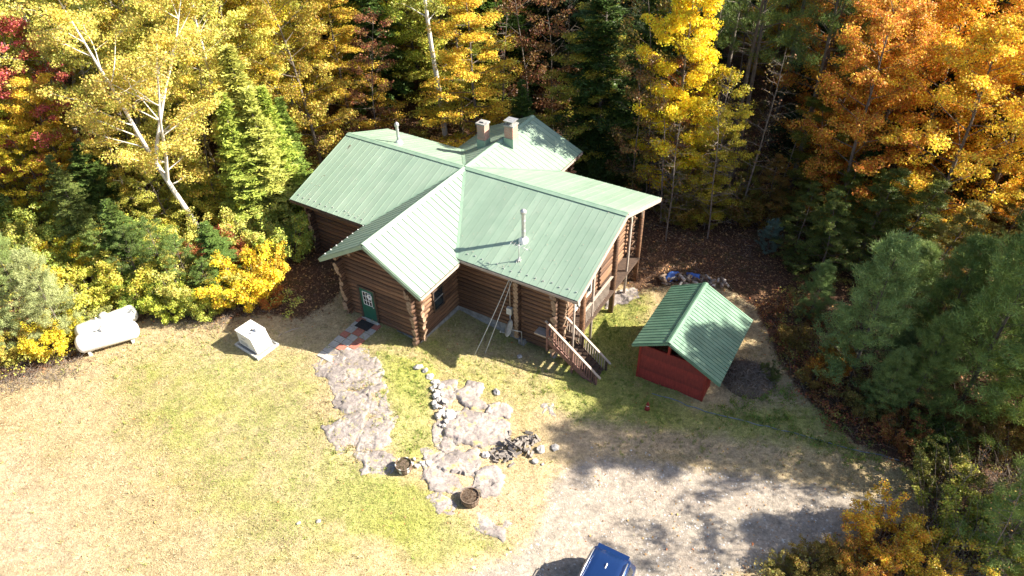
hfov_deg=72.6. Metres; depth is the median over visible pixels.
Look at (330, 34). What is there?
maple tree
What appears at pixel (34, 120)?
maple tree
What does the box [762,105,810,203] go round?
bare tree
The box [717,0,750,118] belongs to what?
pine tree
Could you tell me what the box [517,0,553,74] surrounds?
hemlock tree
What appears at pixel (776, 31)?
maple tree
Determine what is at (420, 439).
scattered leaves
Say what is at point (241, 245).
leafy shrub
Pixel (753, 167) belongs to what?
bare tree
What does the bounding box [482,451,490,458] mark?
stone
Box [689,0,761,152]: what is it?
pine tree
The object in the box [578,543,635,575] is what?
parked car
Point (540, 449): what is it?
stone
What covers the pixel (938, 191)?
beech tree
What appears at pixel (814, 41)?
pine tree
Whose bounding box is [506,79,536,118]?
hemlock tree
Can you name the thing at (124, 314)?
propane tank
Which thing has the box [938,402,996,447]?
leafy shrub
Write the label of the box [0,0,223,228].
birch tree
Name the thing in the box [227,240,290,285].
leafy shrub
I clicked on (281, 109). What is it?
cedar tree
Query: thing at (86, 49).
maple tree
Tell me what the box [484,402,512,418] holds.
rock ledge
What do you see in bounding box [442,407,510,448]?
rock ledge
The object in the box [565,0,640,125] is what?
hemlock tree
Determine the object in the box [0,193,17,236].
hemlock tree
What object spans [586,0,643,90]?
young tree
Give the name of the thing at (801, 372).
undergrowth
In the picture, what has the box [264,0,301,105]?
birch tree
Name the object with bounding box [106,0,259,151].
maple tree
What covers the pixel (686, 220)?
leafy shrub
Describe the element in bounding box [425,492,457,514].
rock ledge
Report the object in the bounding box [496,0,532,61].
hemlock tree
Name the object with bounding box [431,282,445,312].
window
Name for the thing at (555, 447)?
stone
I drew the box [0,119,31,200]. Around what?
maple tree
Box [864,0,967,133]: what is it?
maple tree
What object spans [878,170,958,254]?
beech tree
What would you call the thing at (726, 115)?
maple tree
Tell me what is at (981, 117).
maple tree
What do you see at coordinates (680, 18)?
maple tree
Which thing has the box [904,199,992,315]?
beech tree
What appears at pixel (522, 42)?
young tree
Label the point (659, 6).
young tree
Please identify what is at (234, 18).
maple tree
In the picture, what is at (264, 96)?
cedar tree
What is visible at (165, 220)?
leafy shrub
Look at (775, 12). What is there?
hemlock tree
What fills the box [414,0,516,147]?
beech tree
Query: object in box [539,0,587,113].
bare tree
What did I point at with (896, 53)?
maple tree
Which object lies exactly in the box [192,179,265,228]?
leafy shrub
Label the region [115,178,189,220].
leafy shrub
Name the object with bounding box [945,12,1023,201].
maple tree
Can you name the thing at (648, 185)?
dead brush
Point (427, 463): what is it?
stone row
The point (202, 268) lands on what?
maple tree
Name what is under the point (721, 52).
hemlock tree
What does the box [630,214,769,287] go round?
dead brush
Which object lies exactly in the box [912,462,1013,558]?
leafy shrub
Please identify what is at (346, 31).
beech tree
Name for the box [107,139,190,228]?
tree
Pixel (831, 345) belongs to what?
leafy shrub
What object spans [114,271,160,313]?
leafy shrub
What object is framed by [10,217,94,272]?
leafy shrub
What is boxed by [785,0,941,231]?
maple tree
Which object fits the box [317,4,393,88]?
hemlock tree
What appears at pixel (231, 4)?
maple tree
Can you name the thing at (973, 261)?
young pine
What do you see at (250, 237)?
leafy shrub
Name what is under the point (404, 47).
beech tree
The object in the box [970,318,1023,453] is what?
young pine
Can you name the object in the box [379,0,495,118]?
maple tree
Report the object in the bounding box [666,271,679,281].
tarp
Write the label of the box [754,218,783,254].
pine sapling
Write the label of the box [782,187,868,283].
beech tree
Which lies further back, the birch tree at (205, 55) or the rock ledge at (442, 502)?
the birch tree at (205, 55)
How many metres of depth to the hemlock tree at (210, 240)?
37.87 m
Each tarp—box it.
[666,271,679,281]
[686,272,699,278]
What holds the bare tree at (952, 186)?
on the forest floor
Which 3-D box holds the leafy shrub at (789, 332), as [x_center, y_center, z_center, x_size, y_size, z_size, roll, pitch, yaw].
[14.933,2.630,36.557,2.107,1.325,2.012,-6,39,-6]
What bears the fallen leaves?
on the forest floor
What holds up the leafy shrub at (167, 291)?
on the forest floor
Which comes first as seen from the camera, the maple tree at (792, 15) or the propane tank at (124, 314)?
the propane tank at (124, 314)
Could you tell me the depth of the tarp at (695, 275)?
41.35 m
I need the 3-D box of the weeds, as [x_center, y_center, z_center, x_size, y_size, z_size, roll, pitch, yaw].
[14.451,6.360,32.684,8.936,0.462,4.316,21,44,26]
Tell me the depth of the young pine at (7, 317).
34.50 m
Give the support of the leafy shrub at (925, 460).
on the forest floor
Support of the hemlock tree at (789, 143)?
on the forest floor
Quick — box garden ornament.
[645,402,649,410]
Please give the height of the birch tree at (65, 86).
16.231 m
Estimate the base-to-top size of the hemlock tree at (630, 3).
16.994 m
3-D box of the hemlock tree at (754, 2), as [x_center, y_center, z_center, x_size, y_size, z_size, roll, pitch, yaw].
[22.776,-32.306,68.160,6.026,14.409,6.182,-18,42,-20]
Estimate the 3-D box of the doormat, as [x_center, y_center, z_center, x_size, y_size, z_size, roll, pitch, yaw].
[-7.739,1.946,36.509,0.840,0.025,0.600,20,43,24]
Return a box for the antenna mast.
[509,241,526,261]
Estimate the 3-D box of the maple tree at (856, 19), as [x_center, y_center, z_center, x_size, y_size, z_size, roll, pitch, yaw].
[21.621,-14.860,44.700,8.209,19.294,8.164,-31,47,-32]
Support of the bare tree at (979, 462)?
on the forest floor
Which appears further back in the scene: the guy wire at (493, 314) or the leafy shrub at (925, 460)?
the guy wire at (493, 314)
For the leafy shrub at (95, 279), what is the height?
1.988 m
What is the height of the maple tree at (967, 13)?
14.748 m
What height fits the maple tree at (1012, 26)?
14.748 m
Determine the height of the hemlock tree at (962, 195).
9.240 m
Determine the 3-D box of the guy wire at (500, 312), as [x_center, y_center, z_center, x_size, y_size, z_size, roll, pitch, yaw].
[-0.497,0.921,34.908,2.398,5.066,0.036,-27,45,-28]
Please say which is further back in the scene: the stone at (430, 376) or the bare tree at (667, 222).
the bare tree at (667, 222)
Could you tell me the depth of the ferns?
34.00 m
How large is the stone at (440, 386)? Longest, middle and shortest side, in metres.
0.430 x 0.349 x 0.267 m
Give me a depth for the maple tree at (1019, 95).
44.33 m
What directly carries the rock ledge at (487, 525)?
on the lawn at (88, 540)
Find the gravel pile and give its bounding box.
[722,357,777,398]
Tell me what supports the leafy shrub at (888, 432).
on the forest floor
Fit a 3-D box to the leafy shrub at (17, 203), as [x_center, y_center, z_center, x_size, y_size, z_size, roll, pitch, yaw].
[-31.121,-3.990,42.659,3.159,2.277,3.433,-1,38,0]
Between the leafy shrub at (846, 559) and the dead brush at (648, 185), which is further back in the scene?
the dead brush at (648, 185)
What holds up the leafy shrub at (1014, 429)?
on the forest floor
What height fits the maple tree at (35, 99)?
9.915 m
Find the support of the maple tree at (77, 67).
on the forest floor
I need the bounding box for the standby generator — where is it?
[235,319,278,360]
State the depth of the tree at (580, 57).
47.52 m
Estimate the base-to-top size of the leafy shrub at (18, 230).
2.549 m
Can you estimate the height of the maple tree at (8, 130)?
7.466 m
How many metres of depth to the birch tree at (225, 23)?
46.08 m
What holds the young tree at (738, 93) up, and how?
on the forest floor
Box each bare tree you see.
[473,13,520,123]
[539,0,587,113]
[616,80,672,193]
[635,79,690,222]
[648,120,700,248]
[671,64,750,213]
[675,106,742,238]
[721,6,776,100]
[724,122,754,188]
[726,48,800,222]
[747,53,793,164]
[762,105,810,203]
[930,444,993,510]
[933,160,969,214]
[961,176,985,236]
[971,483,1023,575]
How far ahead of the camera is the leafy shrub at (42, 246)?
38.99 m
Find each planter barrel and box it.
[395,456,411,475]
[460,487,479,508]
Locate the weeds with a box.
[716,376,914,491]
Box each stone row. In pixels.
[412,456,431,467]
[429,384,450,426]
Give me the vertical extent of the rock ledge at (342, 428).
0.603 m
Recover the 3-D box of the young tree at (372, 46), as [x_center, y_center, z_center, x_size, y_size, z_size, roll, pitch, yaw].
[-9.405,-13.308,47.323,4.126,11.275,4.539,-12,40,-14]
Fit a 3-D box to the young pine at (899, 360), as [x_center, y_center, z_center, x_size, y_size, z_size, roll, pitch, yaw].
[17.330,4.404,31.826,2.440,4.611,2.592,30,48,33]
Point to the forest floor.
(668, 264)
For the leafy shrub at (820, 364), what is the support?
on the forest floor
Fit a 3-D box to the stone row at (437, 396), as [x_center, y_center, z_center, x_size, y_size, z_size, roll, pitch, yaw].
[-3.364,5.483,32.641,0.850,0.382,2.698,-7,39,-7]
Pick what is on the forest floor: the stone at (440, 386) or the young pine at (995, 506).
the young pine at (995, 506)
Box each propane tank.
[74,305,137,335]
[74,320,139,355]
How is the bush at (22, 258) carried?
on the forest floor
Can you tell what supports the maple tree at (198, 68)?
on the forest floor
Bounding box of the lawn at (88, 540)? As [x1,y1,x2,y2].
[0,274,931,575]
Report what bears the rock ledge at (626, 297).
on the lawn at (88, 540)
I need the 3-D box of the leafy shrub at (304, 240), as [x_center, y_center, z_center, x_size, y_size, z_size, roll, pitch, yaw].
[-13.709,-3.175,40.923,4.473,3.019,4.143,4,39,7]
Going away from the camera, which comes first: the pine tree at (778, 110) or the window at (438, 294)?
the window at (438, 294)
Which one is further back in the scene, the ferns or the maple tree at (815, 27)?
the maple tree at (815, 27)
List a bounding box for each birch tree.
[0,0,83,143]
[0,0,125,168]
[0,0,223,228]
[44,0,151,144]
[46,0,158,133]
[151,0,245,103]
[196,0,273,92]
[202,0,292,94]
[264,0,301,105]
[388,0,450,140]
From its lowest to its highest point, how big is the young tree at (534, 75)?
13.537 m
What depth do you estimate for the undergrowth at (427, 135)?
55.71 m
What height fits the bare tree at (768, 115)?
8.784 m
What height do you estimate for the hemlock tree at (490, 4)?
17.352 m
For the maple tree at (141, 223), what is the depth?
37.53 m
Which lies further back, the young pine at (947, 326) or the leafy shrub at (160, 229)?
the leafy shrub at (160, 229)
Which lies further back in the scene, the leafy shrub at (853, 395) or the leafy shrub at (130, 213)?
the leafy shrub at (130, 213)
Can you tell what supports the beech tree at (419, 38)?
on the forest floor
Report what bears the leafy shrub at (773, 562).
on the forest floor
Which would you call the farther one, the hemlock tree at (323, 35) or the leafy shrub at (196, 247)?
the hemlock tree at (323, 35)
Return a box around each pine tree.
[626,0,675,110]
[679,3,723,76]
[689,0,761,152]
[696,0,735,108]
[713,0,823,186]
[713,0,823,186]
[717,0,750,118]
[764,0,889,190]
[770,0,805,116]
[775,0,797,68]
[775,0,876,192]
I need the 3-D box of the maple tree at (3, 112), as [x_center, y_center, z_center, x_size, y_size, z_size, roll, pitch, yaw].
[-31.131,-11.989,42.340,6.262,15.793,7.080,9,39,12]
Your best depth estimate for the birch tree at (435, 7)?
45.82 m
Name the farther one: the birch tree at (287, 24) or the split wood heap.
the birch tree at (287, 24)
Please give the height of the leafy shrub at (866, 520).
2.277 m
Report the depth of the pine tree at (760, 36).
42.98 m
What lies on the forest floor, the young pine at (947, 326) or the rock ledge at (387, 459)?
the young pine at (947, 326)
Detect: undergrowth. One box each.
[0,52,357,379]
[357,46,752,211]
[747,47,1023,575]
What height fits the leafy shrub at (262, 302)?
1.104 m
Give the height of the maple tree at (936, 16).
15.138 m
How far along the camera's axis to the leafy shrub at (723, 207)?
45.24 m
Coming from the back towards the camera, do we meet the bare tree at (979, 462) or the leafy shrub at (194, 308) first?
the leafy shrub at (194, 308)
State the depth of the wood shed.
34.19 m
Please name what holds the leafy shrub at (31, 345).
on the forest floor
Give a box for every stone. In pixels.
[413,364,422,369]
[426,373,433,379]
[431,379,439,383]
[436,383,443,389]
[444,409,455,418]
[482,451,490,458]
[493,388,499,395]
[532,458,537,464]
[536,445,544,453]
[551,443,558,450]
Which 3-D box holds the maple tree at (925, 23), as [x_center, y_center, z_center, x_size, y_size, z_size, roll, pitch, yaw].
[22.749,-9.516,42.202,8.081,13.686,7.913,-11,40,-12]
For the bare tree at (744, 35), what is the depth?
57.96 m
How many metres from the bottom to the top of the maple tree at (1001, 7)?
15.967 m
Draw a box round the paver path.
[317,317,380,361]
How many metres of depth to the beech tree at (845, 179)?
41.70 m
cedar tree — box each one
[211,91,289,235]
[212,43,297,217]
[236,85,300,238]
[254,84,305,212]
[273,96,313,181]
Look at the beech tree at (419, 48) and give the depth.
54.20 m
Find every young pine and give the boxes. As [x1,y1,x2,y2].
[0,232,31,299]
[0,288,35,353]
[792,259,837,321]
[811,227,929,392]
[856,345,917,429]
[861,236,946,341]
[875,328,921,390]
[879,310,974,419]
[894,230,1005,359]
[910,222,1023,419]
[949,455,1023,575]
[953,207,1023,329]
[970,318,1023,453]
[978,267,1023,351]
[993,451,1023,526]
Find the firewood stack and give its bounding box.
[658,272,728,287]
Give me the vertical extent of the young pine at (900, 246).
9.222 m
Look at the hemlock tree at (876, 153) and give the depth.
42.55 m
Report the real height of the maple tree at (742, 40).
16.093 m
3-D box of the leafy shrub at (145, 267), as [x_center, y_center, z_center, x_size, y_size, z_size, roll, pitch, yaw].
[-21.160,-0.613,38.034,4.389,2.761,4.191,20,43,24]
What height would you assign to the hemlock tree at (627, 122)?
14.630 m
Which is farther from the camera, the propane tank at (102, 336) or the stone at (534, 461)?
the propane tank at (102, 336)
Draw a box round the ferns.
[754,289,931,463]
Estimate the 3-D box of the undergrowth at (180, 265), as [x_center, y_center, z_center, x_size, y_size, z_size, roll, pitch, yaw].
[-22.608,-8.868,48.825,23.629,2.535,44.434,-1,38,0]
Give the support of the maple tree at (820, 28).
on the forest floor
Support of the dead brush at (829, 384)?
on the forest floor
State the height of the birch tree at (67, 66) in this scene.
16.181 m
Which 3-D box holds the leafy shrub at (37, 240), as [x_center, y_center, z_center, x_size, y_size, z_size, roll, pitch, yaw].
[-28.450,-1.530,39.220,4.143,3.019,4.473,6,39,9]
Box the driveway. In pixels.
[448,453,899,575]
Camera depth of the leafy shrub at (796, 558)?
26.77 m
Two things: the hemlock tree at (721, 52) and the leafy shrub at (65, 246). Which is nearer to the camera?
the leafy shrub at (65, 246)
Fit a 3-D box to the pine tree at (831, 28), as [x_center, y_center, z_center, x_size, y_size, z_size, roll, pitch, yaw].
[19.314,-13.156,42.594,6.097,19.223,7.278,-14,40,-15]
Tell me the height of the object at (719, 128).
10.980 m
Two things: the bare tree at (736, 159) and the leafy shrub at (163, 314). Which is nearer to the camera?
the leafy shrub at (163, 314)
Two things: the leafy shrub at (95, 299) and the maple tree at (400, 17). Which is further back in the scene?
the maple tree at (400, 17)
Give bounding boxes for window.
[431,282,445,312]
[575,282,591,311]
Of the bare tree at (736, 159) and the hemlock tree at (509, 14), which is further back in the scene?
the hemlock tree at (509, 14)
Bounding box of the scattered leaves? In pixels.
[0,289,918,575]
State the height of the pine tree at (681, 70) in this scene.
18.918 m
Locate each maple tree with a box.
[0,0,138,182]
[0,4,67,131]
[0,7,77,193]
[0,8,100,195]
[0,72,87,205]
[0,113,71,212]
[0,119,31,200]
[35,3,113,94]
[36,0,155,122]
[40,9,179,192]
[66,80,150,208]
[75,0,202,191]
[75,222,118,276]
[100,0,195,113]
[102,224,154,280]
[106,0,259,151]
[113,0,258,179]
[125,215,180,282]
[149,2,242,145]
[153,234,202,286]
[161,0,294,166]
[186,256,222,290]
[208,0,331,142]
[218,0,360,163]
[239,0,359,113]
[243,0,335,135]
[274,0,370,79]
[368,0,421,67]
[377,0,447,94]
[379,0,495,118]
[383,2,447,29]
[629,0,743,209]
[681,105,759,225]
[696,1,750,55]
[742,0,817,96]
[767,0,940,160]
[770,0,824,59]
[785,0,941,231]
[786,0,917,191]
[791,0,927,90]
[795,1,868,77]
[815,0,992,159]
[817,14,970,206]
[861,0,1010,174]
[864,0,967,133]
[864,0,1022,213]
[875,15,1023,259]
[915,0,1023,246]
[918,2,1022,147]
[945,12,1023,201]
[948,0,1023,134]
[949,0,1023,129]
[967,43,1023,184]
[979,0,1013,16]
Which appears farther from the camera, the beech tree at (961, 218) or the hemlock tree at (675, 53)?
the hemlock tree at (675, 53)
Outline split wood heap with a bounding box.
[489,430,540,466]
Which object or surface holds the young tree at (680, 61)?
on the forest floor
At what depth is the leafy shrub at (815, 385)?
34.40 m
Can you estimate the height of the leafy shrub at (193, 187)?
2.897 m
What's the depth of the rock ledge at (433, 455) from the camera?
30.47 m
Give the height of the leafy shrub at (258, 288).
3.074 m
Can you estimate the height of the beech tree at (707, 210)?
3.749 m
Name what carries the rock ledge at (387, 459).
on the lawn at (88, 540)
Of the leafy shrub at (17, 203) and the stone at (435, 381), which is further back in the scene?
the leafy shrub at (17, 203)
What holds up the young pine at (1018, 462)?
on the forest floor
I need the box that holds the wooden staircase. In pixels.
[534,316,610,384]
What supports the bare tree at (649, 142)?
on the forest floor
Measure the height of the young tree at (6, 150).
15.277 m
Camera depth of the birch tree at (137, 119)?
50.00 m
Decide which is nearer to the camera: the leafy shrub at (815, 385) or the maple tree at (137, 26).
the leafy shrub at (815, 385)
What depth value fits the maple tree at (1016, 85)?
47.68 m
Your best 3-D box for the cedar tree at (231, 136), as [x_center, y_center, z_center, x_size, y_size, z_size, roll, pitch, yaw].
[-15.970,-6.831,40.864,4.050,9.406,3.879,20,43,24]
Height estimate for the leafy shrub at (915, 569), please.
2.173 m
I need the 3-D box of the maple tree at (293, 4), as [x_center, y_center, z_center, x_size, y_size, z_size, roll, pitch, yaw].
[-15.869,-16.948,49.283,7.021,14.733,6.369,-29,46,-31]
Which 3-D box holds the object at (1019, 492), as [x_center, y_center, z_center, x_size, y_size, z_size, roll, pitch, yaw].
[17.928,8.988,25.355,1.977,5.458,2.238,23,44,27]
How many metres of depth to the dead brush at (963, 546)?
27.36 m
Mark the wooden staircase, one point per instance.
(587, 360)
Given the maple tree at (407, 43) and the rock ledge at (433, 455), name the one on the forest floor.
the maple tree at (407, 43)
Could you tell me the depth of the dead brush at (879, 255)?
42.39 m
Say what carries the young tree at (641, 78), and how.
on the forest floor
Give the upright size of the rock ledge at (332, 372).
0.425 m
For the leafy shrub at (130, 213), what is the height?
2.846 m
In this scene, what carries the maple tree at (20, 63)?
on the forest floor
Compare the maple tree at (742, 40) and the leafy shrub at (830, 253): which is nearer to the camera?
the leafy shrub at (830, 253)
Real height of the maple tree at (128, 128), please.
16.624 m
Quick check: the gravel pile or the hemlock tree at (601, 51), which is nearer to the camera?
the gravel pile
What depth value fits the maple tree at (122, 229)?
37.54 m
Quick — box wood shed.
[631,282,753,401]
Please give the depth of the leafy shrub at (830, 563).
26.88 m
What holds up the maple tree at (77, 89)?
on the forest floor
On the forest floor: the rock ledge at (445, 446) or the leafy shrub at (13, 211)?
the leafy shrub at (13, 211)
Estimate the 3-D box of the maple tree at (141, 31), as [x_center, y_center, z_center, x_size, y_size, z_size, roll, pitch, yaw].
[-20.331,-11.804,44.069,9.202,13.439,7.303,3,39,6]
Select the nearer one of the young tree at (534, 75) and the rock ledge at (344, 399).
the rock ledge at (344, 399)
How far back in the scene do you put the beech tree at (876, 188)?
39.09 m
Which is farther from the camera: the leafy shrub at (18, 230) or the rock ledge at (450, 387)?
the leafy shrub at (18, 230)
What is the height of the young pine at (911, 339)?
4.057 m
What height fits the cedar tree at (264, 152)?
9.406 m
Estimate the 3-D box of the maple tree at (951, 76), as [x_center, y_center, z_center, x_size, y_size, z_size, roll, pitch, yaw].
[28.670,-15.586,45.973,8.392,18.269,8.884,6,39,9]
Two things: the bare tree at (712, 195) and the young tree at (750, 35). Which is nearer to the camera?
the bare tree at (712, 195)
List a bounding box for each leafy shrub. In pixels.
[0,183,58,236]
[0,222,50,282]
[0,318,31,365]
[1,198,28,229]
[1,217,61,257]
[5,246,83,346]
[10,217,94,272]
[12,314,77,363]
[22,210,96,246]
[26,231,95,290]
[28,307,83,346]
[39,249,121,315]
[40,214,99,263]
[44,181,107,217]
[66,189,140,235]
[73,303,112,323]
[79,256,138,296]
[80,204,156,250]
[85,249,175,309]
[100,197,180,249]
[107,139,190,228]
[110,218,182,271]
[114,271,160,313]
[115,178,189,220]
[137,274,195,325]
[144,206,211,262]
[146,251,240,310]
[160,170,232,220]
[167,278,224,321]
[177,226,225,262]
[190,223,251,267]
[191,273,244,313]
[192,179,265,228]
[193,238,284,312]
[218,201,299,257]
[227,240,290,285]
[239,207,315,262]
[254,285,284,310]
[659,188,712,228]
[712,184,764,225]
[727,185,798,231]
[759,360,788,381]
[763,548,804,575]
[777,320,820,353]
[781,245,814,273]
[781,533,840,575]
[794,360,832,389]
[806,346,861,384]
[808,227,850,260]
[813,534,856,575]
[822,513,903,575]
[825,332,863,363]
[827,368,897,422]
[842,478,936,572]
[875,406,934,453]
[892,518,1000,575]
[895,238,965,291]
[899,436,989,500]
[904,407,977,461]
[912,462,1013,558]
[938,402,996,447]
[960,406,1023,460]
[962,485,1023,575]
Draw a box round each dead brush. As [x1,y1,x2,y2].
[0,342,88,395]
[139,296,274,329]
[559,132,696,206]
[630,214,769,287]
[770,296,910,456]
[839,222,954,303]
[878,425,1023,575]
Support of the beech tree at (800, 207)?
on the forest floor
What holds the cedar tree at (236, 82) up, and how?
on the forest floor
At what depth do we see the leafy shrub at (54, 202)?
42.92 m
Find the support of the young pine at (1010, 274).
on the forest floor
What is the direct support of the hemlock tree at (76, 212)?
on the forest floor
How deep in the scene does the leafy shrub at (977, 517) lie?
26.70 m
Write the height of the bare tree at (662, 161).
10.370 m
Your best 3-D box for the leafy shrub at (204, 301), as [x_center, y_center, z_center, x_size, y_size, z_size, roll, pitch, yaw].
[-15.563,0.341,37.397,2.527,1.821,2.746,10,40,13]
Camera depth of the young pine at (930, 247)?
34.72 m
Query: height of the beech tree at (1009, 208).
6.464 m
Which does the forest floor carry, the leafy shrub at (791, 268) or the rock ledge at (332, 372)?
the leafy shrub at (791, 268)
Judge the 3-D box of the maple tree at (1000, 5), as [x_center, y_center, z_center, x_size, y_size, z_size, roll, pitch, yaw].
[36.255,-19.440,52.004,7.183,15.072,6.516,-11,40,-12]
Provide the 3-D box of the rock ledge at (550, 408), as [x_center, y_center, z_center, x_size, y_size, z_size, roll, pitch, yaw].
[1.737,6.120,33.361,1.100,0.380,1.850,-1,38,0]
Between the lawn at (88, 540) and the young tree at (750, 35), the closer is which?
the lawn at (88, 540)
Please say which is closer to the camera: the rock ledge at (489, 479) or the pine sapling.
the rock ledge at (489, 479)
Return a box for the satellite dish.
[500,319,521,344]
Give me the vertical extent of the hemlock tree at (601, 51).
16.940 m
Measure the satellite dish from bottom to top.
1.665 m
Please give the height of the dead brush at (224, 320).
0.481 m
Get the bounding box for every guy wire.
[474,257,518,355]
[485,257,519,352]
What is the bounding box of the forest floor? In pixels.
[0,0,1023,575]
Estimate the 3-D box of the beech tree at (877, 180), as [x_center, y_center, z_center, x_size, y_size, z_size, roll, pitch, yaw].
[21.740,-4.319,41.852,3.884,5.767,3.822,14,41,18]
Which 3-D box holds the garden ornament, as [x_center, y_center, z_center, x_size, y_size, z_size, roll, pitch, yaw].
[6.526,5.653,33.498,0.260,0.580,0.260,-16,41,-18]
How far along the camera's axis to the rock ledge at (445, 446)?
31.13 m
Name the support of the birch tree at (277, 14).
on the forest floor
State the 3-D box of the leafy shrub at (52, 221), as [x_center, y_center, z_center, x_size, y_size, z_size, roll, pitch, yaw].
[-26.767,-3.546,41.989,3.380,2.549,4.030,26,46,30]
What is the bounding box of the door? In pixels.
[359,288,376,321]
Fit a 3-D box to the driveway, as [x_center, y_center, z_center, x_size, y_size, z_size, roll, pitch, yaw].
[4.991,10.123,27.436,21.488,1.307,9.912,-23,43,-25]
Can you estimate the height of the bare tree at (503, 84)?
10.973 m
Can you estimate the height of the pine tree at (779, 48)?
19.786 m
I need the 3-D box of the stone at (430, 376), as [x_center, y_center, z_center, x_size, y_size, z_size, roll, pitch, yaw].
[-4.002,4.324,34.026,0.427,0.168,0.364,-24,59,-16]
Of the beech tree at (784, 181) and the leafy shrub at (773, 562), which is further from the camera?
the beech tree at (784, 181)
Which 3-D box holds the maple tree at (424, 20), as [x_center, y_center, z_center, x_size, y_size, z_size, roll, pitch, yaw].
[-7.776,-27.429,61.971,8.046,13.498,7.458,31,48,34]
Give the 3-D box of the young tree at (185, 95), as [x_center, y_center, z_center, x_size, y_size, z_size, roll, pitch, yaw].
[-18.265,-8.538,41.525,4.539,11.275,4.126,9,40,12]
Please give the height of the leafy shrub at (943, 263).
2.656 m
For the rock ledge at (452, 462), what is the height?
0.730 m
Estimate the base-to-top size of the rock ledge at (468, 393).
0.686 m
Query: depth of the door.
36.30 m
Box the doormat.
[354,319,373,330]
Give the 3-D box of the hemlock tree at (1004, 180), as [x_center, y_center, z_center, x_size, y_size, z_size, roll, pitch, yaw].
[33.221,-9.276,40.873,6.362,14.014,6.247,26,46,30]
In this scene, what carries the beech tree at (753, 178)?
on the forest floor
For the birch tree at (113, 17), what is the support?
on the forest floor
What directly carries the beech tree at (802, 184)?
on the forest floor
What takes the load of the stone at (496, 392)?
on the lawn at (88, 540)
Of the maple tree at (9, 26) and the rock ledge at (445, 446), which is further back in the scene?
the maple tree at (9, 26)
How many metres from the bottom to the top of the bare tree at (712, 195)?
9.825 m
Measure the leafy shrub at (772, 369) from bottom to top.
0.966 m
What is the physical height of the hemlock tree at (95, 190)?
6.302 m
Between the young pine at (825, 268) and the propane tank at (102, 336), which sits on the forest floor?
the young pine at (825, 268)
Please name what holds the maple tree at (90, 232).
on the forest floor
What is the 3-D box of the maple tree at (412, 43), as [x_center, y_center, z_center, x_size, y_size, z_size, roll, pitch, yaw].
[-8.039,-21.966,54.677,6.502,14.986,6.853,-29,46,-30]
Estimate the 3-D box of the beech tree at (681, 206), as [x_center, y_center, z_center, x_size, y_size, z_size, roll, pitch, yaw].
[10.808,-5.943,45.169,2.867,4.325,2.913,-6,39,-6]
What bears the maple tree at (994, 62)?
on the forest floor
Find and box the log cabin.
[289,115,661,358]
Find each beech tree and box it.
[285,0,407,132]
[338,0,433,49]
[391,0,529,138]
[402,0,533,89]
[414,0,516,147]
[459,0,565,79]
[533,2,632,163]
[650,166,696,224]
[682,179,725,230]
[717,154,764,214]
[750,153,791,221]
[766,86,863,216]
[769,182,825,261]
[779,164,827,230]
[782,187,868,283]
[807,166,869,242]
[815,166,917,273]
[834,168,907,258]
[846,178,952,271]
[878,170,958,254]
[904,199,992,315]
[966,180,1023,268]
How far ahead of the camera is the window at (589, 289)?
36.89 m
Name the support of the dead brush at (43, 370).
on the forest floor
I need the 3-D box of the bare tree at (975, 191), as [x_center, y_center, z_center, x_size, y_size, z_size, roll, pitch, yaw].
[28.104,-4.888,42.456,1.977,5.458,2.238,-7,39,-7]
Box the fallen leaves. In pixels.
[1,68,1023,575]
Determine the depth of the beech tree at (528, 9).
58.98 m
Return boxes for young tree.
[0,143,23,200]
[168,51,231,212]
[341,7,399,131]
[491,0,559,109]
[519,0,580,129]
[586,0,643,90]
[605,45,673,190]
[611,0,698,194]
[654,56,715,198]
[678,72,756,196]
[732,0,788,53]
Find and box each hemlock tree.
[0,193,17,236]
[44,154,103,254]
[66,141,144,221]
[95,198,159,275]
[193,220,247,286]
[300,0,341,61]
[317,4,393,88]
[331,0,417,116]
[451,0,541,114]
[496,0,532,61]
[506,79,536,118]
[516,0,583,115]
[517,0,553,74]
[540,0,599,68]
[550,0,643,186]
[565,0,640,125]
[593,0,684,191]
[624,0,649,39]
[628,0,691,85]
[677,0,742,80]
[712,1,758,34]
[738,0,807,30]
[758,1,855,167]
[830,117,892,233]
[915,94,1013,237]
[985,142,1023,225]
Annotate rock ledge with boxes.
[311,347,384,389]
[320,408,398,454]
[330,383,389,413]
[353,449,397,475]
[420,447,481,494]
[421,447,444,469]
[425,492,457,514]
[431,420,458,453]
[433,379,458,407]
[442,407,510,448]
[453,380,487,410]
[472,465,505,498]
[473,512,511,541]
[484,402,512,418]
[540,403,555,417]
[604,287,639,309]
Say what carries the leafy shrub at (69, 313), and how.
on the forest floor

